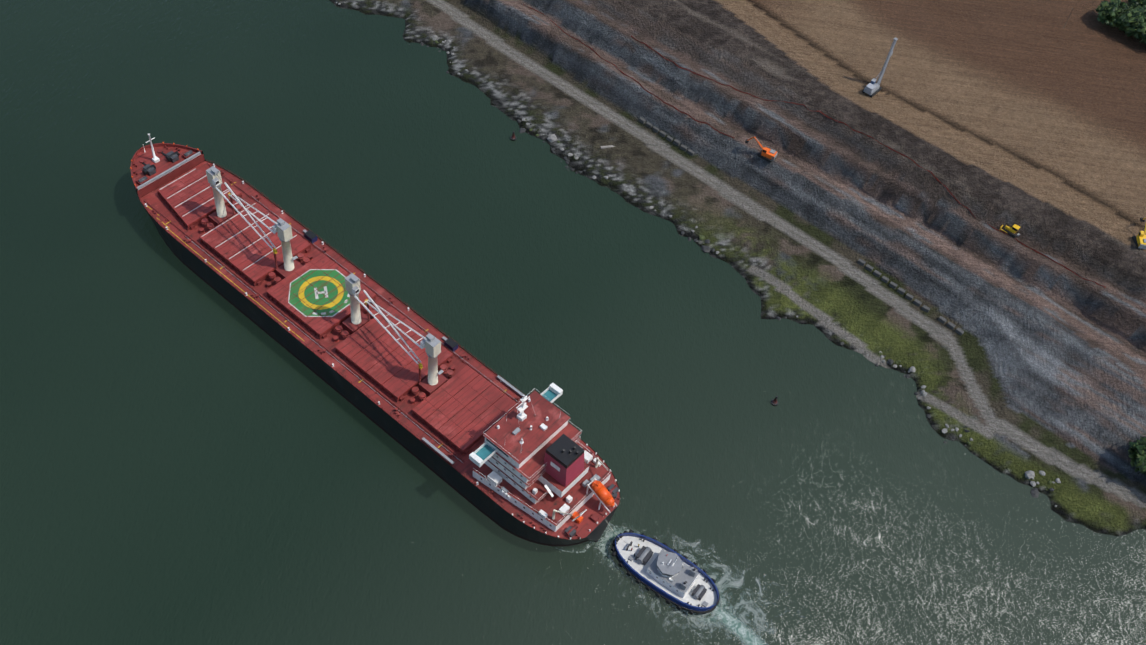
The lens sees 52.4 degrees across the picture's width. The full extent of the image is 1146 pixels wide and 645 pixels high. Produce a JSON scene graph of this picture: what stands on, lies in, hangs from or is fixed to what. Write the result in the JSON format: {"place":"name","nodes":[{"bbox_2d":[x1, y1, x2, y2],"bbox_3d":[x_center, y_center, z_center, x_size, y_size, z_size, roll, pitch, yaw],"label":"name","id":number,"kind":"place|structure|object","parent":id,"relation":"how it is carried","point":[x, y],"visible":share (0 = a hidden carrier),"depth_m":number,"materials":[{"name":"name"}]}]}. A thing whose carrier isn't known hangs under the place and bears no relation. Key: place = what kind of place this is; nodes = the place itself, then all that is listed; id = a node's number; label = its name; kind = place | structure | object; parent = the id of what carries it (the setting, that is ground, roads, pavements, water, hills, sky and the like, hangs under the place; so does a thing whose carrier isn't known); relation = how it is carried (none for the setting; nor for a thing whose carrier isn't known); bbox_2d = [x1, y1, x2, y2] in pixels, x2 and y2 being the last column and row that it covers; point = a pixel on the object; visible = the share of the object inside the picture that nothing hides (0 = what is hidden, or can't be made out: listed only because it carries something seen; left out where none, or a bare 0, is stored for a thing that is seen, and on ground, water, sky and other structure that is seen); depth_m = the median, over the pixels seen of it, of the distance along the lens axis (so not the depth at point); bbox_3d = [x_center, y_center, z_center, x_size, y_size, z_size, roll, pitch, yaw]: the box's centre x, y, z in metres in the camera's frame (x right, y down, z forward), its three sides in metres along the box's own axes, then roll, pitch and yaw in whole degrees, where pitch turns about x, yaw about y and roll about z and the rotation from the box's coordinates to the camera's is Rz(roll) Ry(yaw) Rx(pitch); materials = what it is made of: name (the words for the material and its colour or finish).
{"place":"outdoors","nodes":[
{"label":"outdoors","id":0,"kind":"place"},
{"bbox_2d":[0,0,1145,644],"bbox_3d":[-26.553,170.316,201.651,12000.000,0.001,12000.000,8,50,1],"label":"water","id":1,"kind":"structure","parent":0,"point":[188,456],"depth_m":323.15,"materials":[{"name":"green liquid"}]},
{"bbox_2d":[130,134,619,546],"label":"ship","id":2,"kind":"object","parent":1,"relation":"on","point":[505,455],"visible":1,"depth_m":317.13,"materials":[{"name":"red metal"}]},
{"bbox_2d":[510,131,515,140],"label":"buoy","id":3,"kind":"object","parent":1,"relation":"on","point":[513,137],"visible":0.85,"depth_m":394.98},
{"bbox_2d":[554,522,609,552],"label":"hull foam","id":4,"kind":"object","parent":1,"relation":"on","point":[587,546],"visible":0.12,"depth_m":298.52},
{"bbox_2d":[611,530,719,614],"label":"tug","id":5,"kind":"object","parent":1,"relation":"on","point":[668,574],"visible":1,"depth_m":291.36,"materials":[{"name":"white metal"}]},
{"bbox_2d":[594,523,739,629],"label":"foam","id":6,"kind":"object","parent":1,"relation":"on","point":[608,538],"visible":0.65,"depth_m":298.26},
{"bbox_2d":[579,525,800,644],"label":"foam","id":7,"kind":"object","parent":1,"relation":"on","point":[726,578],"visible":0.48,"depth_m":291.75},
{"bbox_2d":[710,605,766,644],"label":"propeller wake","id":8,"kind":"object","parent":1,"relation":"on","point":[742,631],"visible":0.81,"depth_m":288.05,"materials":[{"name":"white liquid"}]},
{"bbox_2d":[771,396,778,405],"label":"buoy","id":9,"kind":"object","parent":1,"relation":"on","point":[774,402],"visible":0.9,"depth_m":332.73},
{"bbox_2d":[329,0,1145,535],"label":"terrain","id":10,"kind":"structure","parent":0,"point":[1029,116],"depth_m":375.13,"materials":[{"name":"soil"}]},
{"bbox_2d":[522,3,733,137],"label":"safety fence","id":11,"kind":"object","parent":10,"relation":"on","point":[637,81],"visible":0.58,"depth_m":399.43,"materials":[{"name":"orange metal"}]},
{"bbox_2d":[335,2,1060,506],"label":"shore rocks","id":12,"kind":"object","parent":10,"relation":"on","point":[1029,474],"visible":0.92,"depth_m":350.33,"materials":[{"name":"grey stone"}]},
{"bbox_2d":[745,136,777,162],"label":"orange excavator","id":13,"kind":"object","parent":10,"relation":"on","point":[769,155],"visible":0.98,"depth_m":380.35,"materials":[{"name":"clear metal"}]},
{"bbox_2d":[601,117,963,334],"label":"concrete blocks","id":14,"kind":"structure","parent":10,"relation":"on","point":[941,319],"depth_m":364.38,"materials":[{"name":"grey concrete"}]},
{"bbox_2d":[631,36,1105,287],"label":"safety fence","id":15,"kind":"object","parent":10,"relation":"on","point":[868,136],"visible":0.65,"depth_m":370.90,"materials":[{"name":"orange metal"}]},
{"bbox_2d":[862,38,897,97],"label":"crane","id":16,"kind":"object","parent":10,"relation":"on","point":[872,88],"visible":1,"depth_m":379.42,"materials":[{"name":"grey metal"}]},
{"bbox_2d":[999,224,1019,237],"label":"bulldozer","id":17,"kind":"object","parent":10,"relation":"on","point":[1009,231],"visible":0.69,"depth_m":354.91,"materials":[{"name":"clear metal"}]},
{"bbox_2d":[1095,0,1132,26],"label":"tree","id":18,"kind":"object","parent":10,"relation":"on","point":[1110,12],"visible":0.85,"depth_m":410.87,"materials":[{"name":"green plant"}]},
{"bbox_2d":[1117,6,1145,40],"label":"tree","id":19,"kind":"object","parent":10,"relation":"on","point":[1134,22],"visible":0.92,"depth_m":406.85,"materials":[{"name":"green plant"}]},
{"bbox_2d":[1128,434,1145,474],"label":"tree","id":20,"kind":"object","parent":10,"relation":"on","point":[1137,452],"visible":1,"depth_m":318.33,"materials":[{"name":"green plant"}]},
{"bbox_2d":[1128,0,1145,7],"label":"tree","id":21,"kind":"object","parent":10,"relation":"on","point":[1136,3],"visible":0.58,"depth_m":416.96,"materials":[{"name":"green plant"}]},
{"bbox_2d":[1132,217,1145,249],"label":"yellow excavator","id":22,"kind":"object","parent":10,"relation":"on","point":[1139,240],"visible":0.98,"depth_m":345.36,"materials":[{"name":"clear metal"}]},
{"bbox_2d":[1140,20,1145,44],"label":"tree","id":23,"kind":"object","parent":10,"relation":"on","point":[1143,35],"visible":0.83,"depth_m":405.17,"materials":[{"name":"green plant"}]}
]}

